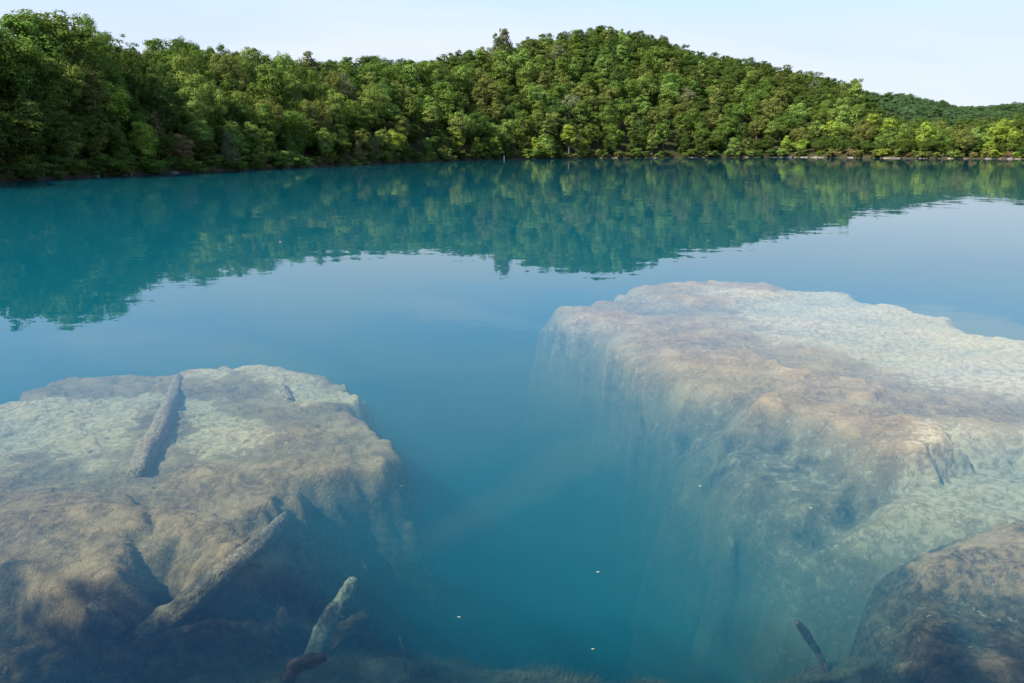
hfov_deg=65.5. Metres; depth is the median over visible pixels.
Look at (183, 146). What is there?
broadleaf tree
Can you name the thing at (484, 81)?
broadleaf tree
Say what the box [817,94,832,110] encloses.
broadleaf tree
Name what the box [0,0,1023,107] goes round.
sky
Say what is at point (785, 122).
broadleaf tree
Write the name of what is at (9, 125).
background wood
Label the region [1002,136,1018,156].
broadleaf tree
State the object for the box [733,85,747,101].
broadleaf tree
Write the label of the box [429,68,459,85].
broadleaf tree
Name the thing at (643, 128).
broadleaf tree
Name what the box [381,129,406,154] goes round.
broadleaf tree
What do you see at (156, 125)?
cedar tree
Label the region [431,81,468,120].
broadleaf tree
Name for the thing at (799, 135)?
broadleaf tree
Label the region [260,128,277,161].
broadleaf tree
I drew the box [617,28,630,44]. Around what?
broadleaf tree
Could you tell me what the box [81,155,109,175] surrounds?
shoreline shrub
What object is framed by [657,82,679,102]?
broadleaf tree
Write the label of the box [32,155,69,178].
shoreline shrub
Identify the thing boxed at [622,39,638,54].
broadleaf tree
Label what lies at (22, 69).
broadleaf tree
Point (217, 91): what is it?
broadleaf tree
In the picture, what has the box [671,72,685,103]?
broadleaf tree
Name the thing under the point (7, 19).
broadleaf tree
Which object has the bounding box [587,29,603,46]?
broadleaf tree
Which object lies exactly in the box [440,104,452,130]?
broadleaf tree
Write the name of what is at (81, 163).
shoreline shrub
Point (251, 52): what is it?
broadleaf tree
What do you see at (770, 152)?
shoreline shrub
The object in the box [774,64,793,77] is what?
broadleaf tree
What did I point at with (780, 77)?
broadleaf tree
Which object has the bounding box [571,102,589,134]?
broadleaf tree
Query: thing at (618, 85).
broadleaf tree
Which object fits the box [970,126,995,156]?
broadleaf tree
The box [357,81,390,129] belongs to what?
broadleaf tree
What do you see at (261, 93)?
broadleaf tree
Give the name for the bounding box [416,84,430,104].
broadleaf tree
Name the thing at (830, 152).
shoreline shrub
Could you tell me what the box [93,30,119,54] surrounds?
broadleaf tree
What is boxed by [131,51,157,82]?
broadleaf tree
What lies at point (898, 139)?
broadleaf tree
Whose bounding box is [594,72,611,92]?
broadleaf tree
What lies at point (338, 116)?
broadleaf tree
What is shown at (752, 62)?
broadleaf tree
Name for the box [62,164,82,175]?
shoreline shrub
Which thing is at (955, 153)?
shoreline shrub
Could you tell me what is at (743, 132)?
broadleaf tree
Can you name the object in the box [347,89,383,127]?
broadleaf tree
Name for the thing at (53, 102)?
broadleaf tree
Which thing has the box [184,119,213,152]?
broadleaf tree
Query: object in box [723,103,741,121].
broadleaf tree
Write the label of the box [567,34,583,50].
broadleaf tree
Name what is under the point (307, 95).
broadleaf tree
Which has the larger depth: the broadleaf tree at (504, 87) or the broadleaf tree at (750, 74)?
the broadleaf tree at (750, 74)
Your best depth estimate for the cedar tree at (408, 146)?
272.12 m
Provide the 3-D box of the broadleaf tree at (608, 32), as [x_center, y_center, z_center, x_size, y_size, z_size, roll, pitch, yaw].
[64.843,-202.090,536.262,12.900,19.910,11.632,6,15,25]
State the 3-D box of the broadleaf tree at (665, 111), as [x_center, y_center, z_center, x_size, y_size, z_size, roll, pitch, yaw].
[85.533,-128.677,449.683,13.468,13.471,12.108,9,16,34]
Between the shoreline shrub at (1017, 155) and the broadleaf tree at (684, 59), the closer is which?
the shoreline shrub at (1017, 155)
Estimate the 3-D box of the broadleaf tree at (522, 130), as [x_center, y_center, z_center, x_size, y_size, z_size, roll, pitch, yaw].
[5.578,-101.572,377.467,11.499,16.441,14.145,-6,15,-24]
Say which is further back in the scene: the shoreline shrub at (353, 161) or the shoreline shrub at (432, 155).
the shoreline shrub at (432, 155)
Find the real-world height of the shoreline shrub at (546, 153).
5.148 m
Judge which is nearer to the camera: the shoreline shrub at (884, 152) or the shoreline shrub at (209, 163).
the shoreline shrub at (209, 163)
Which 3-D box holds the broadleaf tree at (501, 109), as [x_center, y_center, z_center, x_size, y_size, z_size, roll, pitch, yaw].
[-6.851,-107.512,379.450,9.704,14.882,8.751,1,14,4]
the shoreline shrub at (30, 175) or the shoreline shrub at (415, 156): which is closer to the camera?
the shoreline shrub at (30, 175)
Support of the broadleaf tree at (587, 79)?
on the hills
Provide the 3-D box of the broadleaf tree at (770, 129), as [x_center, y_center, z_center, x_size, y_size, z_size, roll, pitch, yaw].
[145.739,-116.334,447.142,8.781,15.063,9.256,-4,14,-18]
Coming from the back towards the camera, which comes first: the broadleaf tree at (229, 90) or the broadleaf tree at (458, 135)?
the broadleaf tree at (458, 135)
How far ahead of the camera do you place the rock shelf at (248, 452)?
11.77 m
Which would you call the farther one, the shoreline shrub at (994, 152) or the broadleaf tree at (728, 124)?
the broadleaf tree at (728, 124)
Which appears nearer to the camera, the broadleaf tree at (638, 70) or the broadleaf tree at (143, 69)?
the broadleaf tree at (143, 69)
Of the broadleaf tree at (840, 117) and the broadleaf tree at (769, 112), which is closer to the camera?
the broadleaf tree at (840, 117)
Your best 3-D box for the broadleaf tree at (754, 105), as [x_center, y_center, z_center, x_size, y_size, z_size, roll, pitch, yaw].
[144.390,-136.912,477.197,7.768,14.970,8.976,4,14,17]
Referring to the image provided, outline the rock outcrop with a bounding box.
[847,519,1023,682]
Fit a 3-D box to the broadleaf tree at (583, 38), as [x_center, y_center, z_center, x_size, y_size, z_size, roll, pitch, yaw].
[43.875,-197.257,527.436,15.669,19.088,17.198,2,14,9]
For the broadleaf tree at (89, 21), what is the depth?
152.61 m
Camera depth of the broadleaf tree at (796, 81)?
551.78 m
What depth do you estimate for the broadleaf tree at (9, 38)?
123.70 m
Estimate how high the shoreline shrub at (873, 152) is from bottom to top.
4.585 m
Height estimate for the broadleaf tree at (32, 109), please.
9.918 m
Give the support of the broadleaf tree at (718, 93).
on the hills
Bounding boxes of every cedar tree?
[15,83,39,111]
[106,121,130,165]
[150,109,177,158]
[217,128,240,162]
[353,140,363,158]
[401,136,411,157]
[438,134,448,154]
[536,120,556,153]
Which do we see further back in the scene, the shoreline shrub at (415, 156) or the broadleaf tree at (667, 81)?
the broadleaf tree at (667, 81)
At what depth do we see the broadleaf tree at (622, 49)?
502.19 m
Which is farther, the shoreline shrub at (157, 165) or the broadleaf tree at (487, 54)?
the broadleaf tree at (487, 54)
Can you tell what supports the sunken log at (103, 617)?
on the rock shelf at (248, 452)
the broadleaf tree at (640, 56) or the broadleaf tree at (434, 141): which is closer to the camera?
the broadleaf tree at (434, 141)
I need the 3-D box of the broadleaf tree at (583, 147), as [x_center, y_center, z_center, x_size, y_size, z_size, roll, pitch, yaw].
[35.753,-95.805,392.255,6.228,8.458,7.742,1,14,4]
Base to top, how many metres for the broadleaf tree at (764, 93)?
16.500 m
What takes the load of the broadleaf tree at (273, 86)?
on the hills
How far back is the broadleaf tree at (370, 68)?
320.08 m
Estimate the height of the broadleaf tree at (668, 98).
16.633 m
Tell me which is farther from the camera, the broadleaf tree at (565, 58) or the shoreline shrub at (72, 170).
the broadleaf tree at (565, 58)
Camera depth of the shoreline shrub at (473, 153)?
328.45 m
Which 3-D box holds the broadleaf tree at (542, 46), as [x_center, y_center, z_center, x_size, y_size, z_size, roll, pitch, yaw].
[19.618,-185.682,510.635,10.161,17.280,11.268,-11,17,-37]
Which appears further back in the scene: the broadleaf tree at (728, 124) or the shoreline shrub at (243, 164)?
the broadleaf tree at (728, 124)
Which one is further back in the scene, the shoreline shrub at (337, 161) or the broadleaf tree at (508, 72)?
the broadleaf tree at (508, 72)
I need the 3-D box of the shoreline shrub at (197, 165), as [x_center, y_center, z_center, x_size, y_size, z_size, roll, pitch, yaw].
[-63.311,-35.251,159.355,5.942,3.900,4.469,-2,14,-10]
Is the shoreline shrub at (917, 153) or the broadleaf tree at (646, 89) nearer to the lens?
the shoreline shrub at (917, 153)
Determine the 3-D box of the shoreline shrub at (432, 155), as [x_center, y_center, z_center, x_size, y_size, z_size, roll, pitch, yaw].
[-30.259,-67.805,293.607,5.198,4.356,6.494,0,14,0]
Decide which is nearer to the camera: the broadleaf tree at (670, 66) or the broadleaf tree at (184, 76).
the broadleaf tree at (184, 76)
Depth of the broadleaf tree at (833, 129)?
438.80 m
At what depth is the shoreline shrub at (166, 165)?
149.00 m
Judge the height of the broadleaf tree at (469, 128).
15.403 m
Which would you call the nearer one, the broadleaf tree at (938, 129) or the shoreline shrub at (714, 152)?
the broadleaf tree at (938, 129)
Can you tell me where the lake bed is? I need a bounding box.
[0,242,1023,682]
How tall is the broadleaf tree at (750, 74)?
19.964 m
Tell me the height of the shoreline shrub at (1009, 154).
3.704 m
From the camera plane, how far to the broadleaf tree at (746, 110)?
466.70 m
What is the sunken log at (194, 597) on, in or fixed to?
on the rock shelf at (248, 452)
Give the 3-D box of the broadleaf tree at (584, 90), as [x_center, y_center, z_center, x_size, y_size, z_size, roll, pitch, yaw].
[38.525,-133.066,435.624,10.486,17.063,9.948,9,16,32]
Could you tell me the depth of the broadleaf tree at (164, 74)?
177.49 m
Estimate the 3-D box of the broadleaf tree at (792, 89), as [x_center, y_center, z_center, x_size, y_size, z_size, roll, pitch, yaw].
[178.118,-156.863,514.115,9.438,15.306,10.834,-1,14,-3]
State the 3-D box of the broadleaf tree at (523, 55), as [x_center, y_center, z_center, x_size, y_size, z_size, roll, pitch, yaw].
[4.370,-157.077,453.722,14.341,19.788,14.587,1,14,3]
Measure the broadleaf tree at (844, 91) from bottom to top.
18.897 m
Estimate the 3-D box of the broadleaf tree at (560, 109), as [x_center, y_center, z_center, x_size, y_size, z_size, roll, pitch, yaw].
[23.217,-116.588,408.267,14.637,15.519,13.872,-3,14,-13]
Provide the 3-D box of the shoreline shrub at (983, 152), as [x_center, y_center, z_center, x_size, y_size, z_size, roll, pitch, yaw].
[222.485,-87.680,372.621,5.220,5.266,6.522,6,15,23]
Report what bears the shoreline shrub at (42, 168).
on the hills
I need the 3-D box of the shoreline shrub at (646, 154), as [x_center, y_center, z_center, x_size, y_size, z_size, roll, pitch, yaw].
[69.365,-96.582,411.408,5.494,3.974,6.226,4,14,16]
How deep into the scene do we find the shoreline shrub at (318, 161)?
210.11 m
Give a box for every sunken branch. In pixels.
[279,652,326,682]
[399,637,406,672]
[793,619,829,671]
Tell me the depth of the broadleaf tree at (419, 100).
317.42 m
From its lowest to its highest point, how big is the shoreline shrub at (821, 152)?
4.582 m
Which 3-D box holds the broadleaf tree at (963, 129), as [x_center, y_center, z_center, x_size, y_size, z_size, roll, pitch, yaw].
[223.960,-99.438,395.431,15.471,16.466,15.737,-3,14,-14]
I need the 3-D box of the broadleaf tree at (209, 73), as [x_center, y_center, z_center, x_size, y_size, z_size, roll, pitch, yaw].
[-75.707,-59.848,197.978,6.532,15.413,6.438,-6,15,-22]
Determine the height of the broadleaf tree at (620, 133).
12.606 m
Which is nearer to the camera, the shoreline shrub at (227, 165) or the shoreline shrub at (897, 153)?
the shoreline shrub at (227, 165)
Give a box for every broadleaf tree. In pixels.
[0,9,114,87]
[0,12,65,83]
[0,27,19,90]
[0,36,49,97]
[15,101,51,149]
[35,53,87,106]
[43,91,68,121]
[55,125,83,159]
[63,32,110,66]
[65,12,111,66]
[68,59,110,114]
[83,122,108,160]
[87,44,134,109]
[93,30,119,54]
[98,81,133,132]
[109,48,145,113]
[113,57,151,112]
[127,111,158,153]
[128,122,159,161]
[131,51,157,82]
[142,38,185,65]
[143,43,160,64]
[145,67,168,81]
[145,73,182,124]
[146,63,187,130]
[146,88,181,138]
[167,55,215,99]
[168,35,199,55]
[171,133,194,159]
[175,86,215,152]
[180,80,204,113]
[182,44,210,71]
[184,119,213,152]
[197,80,232,143]
[198,88,226,141]
[200,69,218,89]
[205,52,232,89]
[219,53,244,97]
[219,73,242,99]
[220,96,259,135]
[221,120,249,160]
[223,91,254,112]
[231,74,257,103]
[233,52,259,84]
[236,46,264,71]
[238,122,267,162]
[245,81,271,110]
[249,102,279,151]
[253,64,293,111]
[253,95,284,132]
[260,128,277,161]
[268,51,293,76]
[277,109,313,147]
[279,72,307,111]
[292,67,315,104]
[294,50,320,74]
[296,99,313,117]
[302,107,322,148]
[304,69,328,102]
[310,131,321,155]
[311,98,335,133]
[316,128,333,161]
[317,61,341,95]
[320,135,338,156]
[324,70,341,93]
[325,89,345,130]
[325,93,355,136]
[336,59,358,83]
[337,130,350,155]
[338,72,357,102]
[345,99,371,130]
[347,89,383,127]
[350,128,373,156]
[354,58,394,85]
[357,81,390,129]
[359,72,375,87]
[366,137,382,158]
[374,129,394,157]
[377,78,398,118]
[379,95,400,129]
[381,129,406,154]
[387,63,417,95]
[390,112,411,137]
[391,80,410,102]
[397,97,420,124]
[399,59,422,92]
[401,87,425,114]
[416,62,433,89]
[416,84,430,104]
[418,95,443,127]
[420,107,439,138]
[421,137,432,154]
[423,74,457,103]
[427,61,443,77]
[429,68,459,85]
[430,136,439,151]
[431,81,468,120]
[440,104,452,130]
[447,110,476,137]
[447,113,469,140]
[449,61,476,86]
[451,66,470,91]
[451,132,465,154]
[456,77,476,98]
[461,50,478,66]
[467,108,489,139]
[468,74,494,105]
[469,66,492,87]
[470,83,488,106]
[471,137,483,157]
[473,50,486,69]
[473,101,493,116]
[475,46,496,66]
[477,121,498,137]
[484,83,504,109]
[486,49,518,74]
[489,133,504,154]
[490,32,501,53]
[491,100,506,124]
[492,67,510,100]
[495,81,512,106]
[496,119,515,137]
[497,28,512,50]
[498,63,513,84]
[505,102,525,128]
[511,48,531,76]
[513,109,536,140]
[515,61,537,95]
[518,78,538,95]
[519,83,549,108]
[521,39,539,58]
[524,55,552,81]
[527,137,541,156]
[530,109,543,135]
[531,100,547,116]
[536,70,551,91]
[538,38,549,55]
[538,50,554,72]
[541,112,562,132]
[544,82,568,105]
[545,37,568,57]
[546,98,571,123]
[548,44,565,66]
[549,73,577,99]
[550,62,571,94]
[553,53,570,70]
[556,116,577,143]
[560,124,578,153]
[561,94,581,117]
[563,88,581,103]
[566,29,589,46]
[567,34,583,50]
[567,55,588,75]
[568,60,581,83]
[571,43,588,62]
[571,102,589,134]
[575,82,591,100]
[577,95,594,125]
[577,123,603,147]
[578,138,589,154]
[581,73,593,89]
[585,89,598,120]
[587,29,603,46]
[587,47,603,70]
[591,105,621,136]
[593,55,612,77]
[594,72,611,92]
[596,86,619,105]
[599,46,615,71]
[600,26,616,41]
[602,35,622,55]
[603,125,624,145]
[607,80,622,102]
[609,66,629,85]
[611,97,631,124]
[615,45,630,65]
[615,60,632,82]
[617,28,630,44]
[621,77,643,103]
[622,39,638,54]
[622,98,637,117]
[624,113,637,130]
[630,47,652,64]
[631,64,654,83]
[632,72,660,100]
[633,96,652,113]
[635,115,652,137]
[639,54,654,73]
[644,130,660,153]
[645,45,669,62]
[647,106,663,130]
[652,56,667,72]
[653,101,674,119]
[655,119,672,148]
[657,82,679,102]
[657,89,673,104]
[658,73,680,91]
[661,57,681,78]
[670,97,693,121]
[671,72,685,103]
[672,111,690,133]
[674,49,690,67]
[677,86,695,109]
[683,54,700,70]
[684,108,706,133]
[685,77,701,99]
[691,122,711,143]
[695,60,709,87]
[697,95,709,112]
[701,79,720,104]
[703,109,725,130]
[709,85,726,108]
[712,125,731,140]
[713,61,724,80]
[715,97,726,115]
[716,116,734,140]
[720,80,732,95]
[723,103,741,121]
[726,137,742,155]
[728,63,745,82]
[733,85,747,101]
[733,102,751,123]
[736,123,750,140]
[737,139,751,155]
[738,78,754,107]
[740,65,759,85]
[742,87,760,117]
[744,57,760,70]
[746,116,769,138]
[748,100,759,117]
[753,88,772,104]
[758,78,777,96]
[759,97,784,116]
[760,106,777,128]
[764,121,779,141]
[767,113,795,140]
[771,72,788,82]
[771,87,789,106]
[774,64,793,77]
[780,136,792,151]
[784,72,805,84]
[785,103,813,119]
[787,86,794,108]
[790,113,808,133]
[790,127,811,143]
[792,138,809,153]
[806,105,830,125]
[806,120,823,138]
[808,77,820,94]
[809,109,833,126]
[811,90,828,110]
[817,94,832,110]
[820,120,845,137]
[826,104,838,122]
[835,97,852,129]
[835,112,851,138]
[837,84,850,95]
[846,120,877,142]
[847,83,865,98]
[847,104,865,126]
[850,78,863,86]
[866,113,882,142]
[874,130,898,146]
[877,114,885,132]
[880,118,899,136]
[889,132,915,151]
[896,123,910,135]
[911,121,930,142]
[915,121,937,145]
[921,123,941,155]
[931,121,952,146]
[932,129,954,154]
[946,124,977,141]
[951,131,978,156]
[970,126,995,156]
[980,138,999,156]
[982,121,1006,142]
[984,118,1023,152]
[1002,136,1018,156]
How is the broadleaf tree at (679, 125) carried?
on the hills
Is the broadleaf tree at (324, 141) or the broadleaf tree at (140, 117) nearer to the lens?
the broadleaf tree at (140, 117)
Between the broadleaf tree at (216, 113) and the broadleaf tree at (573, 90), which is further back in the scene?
the broadleaf tree at (573, 90)
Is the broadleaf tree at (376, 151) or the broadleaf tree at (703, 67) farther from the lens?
the broadleaf tree at (703, 67)
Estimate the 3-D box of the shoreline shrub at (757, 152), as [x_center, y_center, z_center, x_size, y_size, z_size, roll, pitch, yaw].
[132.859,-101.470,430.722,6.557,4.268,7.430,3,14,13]
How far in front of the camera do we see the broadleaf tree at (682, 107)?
452.94 m
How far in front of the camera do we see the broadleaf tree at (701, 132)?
433.10 m
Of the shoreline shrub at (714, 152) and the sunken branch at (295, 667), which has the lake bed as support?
the sunken branch at (295, 667)
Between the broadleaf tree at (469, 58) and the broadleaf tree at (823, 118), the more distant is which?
the broadleaf tree at (823, 118)
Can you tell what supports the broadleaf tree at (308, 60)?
on the hills
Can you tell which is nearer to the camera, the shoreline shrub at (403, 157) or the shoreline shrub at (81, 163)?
the shoreline shrub at (81, 163)
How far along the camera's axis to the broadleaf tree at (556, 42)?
503.08 m
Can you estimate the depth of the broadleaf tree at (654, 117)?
436.04 m
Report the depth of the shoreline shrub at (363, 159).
236.67 m
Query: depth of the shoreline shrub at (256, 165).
178.92 m
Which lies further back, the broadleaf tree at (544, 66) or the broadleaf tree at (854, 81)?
the broadleaf tree at (854, 81)
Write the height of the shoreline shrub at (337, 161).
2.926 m
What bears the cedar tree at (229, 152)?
on the hills
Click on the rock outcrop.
(952, 612)
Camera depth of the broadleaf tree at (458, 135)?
318.45 m
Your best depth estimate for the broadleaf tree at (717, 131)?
439.10 m
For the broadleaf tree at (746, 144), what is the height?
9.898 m
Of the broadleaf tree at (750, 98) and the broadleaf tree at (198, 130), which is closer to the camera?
the broadleaf tree at (198, 130)
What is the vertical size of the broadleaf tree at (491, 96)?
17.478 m
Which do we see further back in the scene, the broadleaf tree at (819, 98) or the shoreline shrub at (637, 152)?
the broadleaf tree at (819, 98)
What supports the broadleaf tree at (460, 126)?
on the hills
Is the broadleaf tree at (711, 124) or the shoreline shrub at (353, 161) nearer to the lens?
the shoreline shrub at (353, 161)
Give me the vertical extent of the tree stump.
0.260 m
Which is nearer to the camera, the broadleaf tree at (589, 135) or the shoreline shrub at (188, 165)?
the shoreline shrub at (188, 165)
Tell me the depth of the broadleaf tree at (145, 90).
159.24 m
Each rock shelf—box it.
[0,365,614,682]
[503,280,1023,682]
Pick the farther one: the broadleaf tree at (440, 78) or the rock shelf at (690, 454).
the broadleaf tree at (440, 78)
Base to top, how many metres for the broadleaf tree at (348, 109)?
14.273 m
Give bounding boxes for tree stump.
[277,383,292,400]
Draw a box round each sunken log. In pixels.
[85,600,126,638]
[126,374,181,477]
[132,512,291,638]
[302,576,359,656]
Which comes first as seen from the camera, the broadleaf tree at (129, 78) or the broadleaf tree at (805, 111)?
the broadleaf tree at (129, 78)
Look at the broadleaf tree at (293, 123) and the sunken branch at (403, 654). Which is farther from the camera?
the broadleaf tree at (293, 123)
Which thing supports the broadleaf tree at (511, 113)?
on the hills
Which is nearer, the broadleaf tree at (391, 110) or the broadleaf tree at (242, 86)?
the broadleaf tree at (242, 86)
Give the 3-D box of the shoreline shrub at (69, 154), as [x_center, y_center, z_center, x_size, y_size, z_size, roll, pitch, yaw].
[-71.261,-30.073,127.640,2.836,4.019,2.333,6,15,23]
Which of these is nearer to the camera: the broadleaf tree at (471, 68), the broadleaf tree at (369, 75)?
the broadleaf tree at (369, 75)
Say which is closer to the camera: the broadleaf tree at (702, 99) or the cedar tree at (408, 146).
the cedar tree at (408, 146)
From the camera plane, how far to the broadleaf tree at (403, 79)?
328.02 m
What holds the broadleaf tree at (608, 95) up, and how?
on the hills
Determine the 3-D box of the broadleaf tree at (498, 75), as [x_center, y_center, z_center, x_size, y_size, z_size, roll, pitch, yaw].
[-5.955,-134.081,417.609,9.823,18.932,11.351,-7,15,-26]
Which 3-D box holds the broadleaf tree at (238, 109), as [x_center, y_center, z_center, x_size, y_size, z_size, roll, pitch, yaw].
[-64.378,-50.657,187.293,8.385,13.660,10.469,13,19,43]
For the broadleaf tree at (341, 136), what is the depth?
226.43 m
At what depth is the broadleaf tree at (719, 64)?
542.91 m
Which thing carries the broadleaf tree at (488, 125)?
on the hills
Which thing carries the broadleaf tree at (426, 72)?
on the hills
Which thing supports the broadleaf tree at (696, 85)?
on the hills
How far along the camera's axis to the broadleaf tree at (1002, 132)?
380.95 m
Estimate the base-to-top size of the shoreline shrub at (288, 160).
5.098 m
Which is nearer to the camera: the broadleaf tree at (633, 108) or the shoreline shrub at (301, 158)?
the shoreline shrub at (301, 158)
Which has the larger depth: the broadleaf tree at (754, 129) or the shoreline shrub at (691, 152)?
the broadleaf tree at (754, 129)
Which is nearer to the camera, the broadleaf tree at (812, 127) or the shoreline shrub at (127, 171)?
the shoreline shrub at (127, 171)
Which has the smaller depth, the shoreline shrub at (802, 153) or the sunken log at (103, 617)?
the sunken log at (103, 617)
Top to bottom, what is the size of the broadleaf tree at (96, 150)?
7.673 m
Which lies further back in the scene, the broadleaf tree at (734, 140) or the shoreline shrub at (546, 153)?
the broadleaf tree at (734, 140)
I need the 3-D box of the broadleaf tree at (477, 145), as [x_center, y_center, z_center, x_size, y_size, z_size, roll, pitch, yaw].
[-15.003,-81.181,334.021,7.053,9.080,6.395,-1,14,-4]
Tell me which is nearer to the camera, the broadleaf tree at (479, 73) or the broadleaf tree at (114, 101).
the broadleaf tree at (114, 101)
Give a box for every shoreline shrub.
[0,160,28,177]
[4,155,39,178]
[15,165,44,179]
[16,156,66,177]
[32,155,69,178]
[54,157,88,174]
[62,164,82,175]
[63,146,74,162]
[77,163,99,174]
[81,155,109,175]
[87,153,128,175]
[111,160,137,174]
[117,155,137,170]
[134,158,168,173]
[134,159,157,171]
[155,158,175,173]
[165,156,187,170]
[180,159,195,169]
[181,156,209,171]
[198,156,219,170]
[203,153,224,166]
[220,159,241,168]
[225,157,247,169]
[247,160,262,168]
[248,154,270,168]
[266,152,286,167]
[267,150,298,167]
[283,151,312,167]
[310,156,323,165]
[333,157,342,165]
[346,157,361,164]
[353,152,370,163]
[363,154,379,162]
[377,149,392,162]
[398,153,407,161]
[408,148,430,161]
[424,152,436,160]
[434,151,450,159]
[439,148,456,159]
[453,149,473,159]
[467,150,477,157]
[479,152,489,159]
[492,153,500,158]
[503,152,512,158]
[521,148,540,158]
[541,150,556,157]
[558,153,567,157]
[588,149,601,157]
[597,149,608,156]
[613,150,621,156]
[629,148,642,157]
[644,151,651,157]
[654,151,663,157]
[686,149,697,156]
[699,150,712,156]
[710,150,720,155]
[723,151,732,155]
[743,149,754,155]
[754,150,762,157]
[765,149,777,155]
[775,148,788,156]
[798,150,807,156]
[817,150,825,155]
[824,148,837,155]
[830,150,841,155]
[844,148,857,155]
[852,150,866,157]
[870,149,879,157]
[874,149,891,155]
[892,149,905,156]
[911,150,922,156]
[921,151,930,156]
[931,152,942,156]
[946,149,960,156]
[981,148,992,157]
[986,149,1003,158]
[1004,151,1013,157]
[1012,152,1023,157]
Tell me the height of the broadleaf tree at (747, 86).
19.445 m
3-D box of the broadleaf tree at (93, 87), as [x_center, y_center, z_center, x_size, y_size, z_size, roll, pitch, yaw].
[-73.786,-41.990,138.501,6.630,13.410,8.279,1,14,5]
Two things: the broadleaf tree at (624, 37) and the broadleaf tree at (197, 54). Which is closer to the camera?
the broadleaf tree at (197, 54)
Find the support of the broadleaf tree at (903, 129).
on the hills
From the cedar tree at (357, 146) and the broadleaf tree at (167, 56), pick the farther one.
the cedar tree at (357, 146)
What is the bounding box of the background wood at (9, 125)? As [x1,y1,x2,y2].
[0,14,1023,170]
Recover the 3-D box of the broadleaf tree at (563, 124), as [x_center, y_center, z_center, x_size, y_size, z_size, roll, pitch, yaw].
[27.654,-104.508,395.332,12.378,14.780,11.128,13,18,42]
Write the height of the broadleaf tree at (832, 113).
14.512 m
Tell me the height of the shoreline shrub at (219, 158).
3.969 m
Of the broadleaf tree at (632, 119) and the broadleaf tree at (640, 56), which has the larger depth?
the broadleaf tree at (640, 56)
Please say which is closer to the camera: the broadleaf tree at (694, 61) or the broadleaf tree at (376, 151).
the broadleaf tree at (376, 151)
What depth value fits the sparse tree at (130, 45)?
174.56 m
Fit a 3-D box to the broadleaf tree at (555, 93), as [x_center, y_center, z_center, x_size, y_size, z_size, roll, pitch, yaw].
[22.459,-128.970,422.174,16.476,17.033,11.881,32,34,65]
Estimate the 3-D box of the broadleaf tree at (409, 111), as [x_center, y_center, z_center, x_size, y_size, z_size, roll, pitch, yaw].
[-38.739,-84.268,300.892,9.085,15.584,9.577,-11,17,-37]
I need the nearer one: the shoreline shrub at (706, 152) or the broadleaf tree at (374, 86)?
the broadleaf tree at (374, 86)
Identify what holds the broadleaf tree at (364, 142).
on the hills
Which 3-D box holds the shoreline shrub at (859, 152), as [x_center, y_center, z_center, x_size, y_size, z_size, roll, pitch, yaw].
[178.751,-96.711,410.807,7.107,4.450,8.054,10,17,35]
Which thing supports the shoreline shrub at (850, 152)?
on the hills
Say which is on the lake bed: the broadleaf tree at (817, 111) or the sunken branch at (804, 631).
the sunken branch at (804, 631)
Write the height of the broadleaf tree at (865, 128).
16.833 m
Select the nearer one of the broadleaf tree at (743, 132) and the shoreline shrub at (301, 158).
the shoreline shrub at (301, 158)
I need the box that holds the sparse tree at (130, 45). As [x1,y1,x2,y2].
[109,34,139,54]
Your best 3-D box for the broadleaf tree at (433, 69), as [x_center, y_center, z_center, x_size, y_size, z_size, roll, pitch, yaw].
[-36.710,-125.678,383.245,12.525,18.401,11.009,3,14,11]
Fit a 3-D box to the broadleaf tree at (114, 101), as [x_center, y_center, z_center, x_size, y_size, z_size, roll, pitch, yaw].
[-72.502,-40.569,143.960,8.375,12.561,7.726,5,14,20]
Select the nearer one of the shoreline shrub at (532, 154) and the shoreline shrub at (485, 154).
the shoreline shrub at (485, 154)
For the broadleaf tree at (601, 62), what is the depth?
471.92 m
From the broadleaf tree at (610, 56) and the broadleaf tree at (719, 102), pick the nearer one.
the broadleaf tree at (719, 102)
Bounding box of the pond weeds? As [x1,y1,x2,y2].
[170,642,919,682]
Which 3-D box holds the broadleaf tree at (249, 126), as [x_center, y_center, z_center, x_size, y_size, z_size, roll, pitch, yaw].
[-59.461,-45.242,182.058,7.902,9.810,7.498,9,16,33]
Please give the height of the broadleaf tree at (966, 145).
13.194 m
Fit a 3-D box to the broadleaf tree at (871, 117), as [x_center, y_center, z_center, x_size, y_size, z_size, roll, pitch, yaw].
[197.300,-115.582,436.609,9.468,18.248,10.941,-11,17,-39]
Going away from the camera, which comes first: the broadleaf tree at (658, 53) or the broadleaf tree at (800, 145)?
the broadleaf tree at (800, 145)
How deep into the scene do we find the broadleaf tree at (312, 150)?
216.18 m
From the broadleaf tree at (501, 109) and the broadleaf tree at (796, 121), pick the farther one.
the broadleaf tree at (796, 121)
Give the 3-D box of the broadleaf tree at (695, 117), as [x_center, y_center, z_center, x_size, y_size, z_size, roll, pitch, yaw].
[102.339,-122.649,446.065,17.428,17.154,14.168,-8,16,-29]
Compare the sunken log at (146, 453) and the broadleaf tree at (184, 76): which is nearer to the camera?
the sunken log at (146, 453)
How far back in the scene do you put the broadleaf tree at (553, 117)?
390.49 m
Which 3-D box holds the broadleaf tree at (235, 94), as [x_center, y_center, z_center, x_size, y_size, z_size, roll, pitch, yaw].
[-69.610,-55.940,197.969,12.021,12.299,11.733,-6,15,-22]
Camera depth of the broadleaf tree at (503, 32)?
482.36 m
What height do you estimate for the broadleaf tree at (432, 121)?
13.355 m
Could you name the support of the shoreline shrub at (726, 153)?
on the hills
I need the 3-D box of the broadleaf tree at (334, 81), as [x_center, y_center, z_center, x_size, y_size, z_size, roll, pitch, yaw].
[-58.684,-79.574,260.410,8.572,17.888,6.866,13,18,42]
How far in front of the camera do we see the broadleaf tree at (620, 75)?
463.84 m

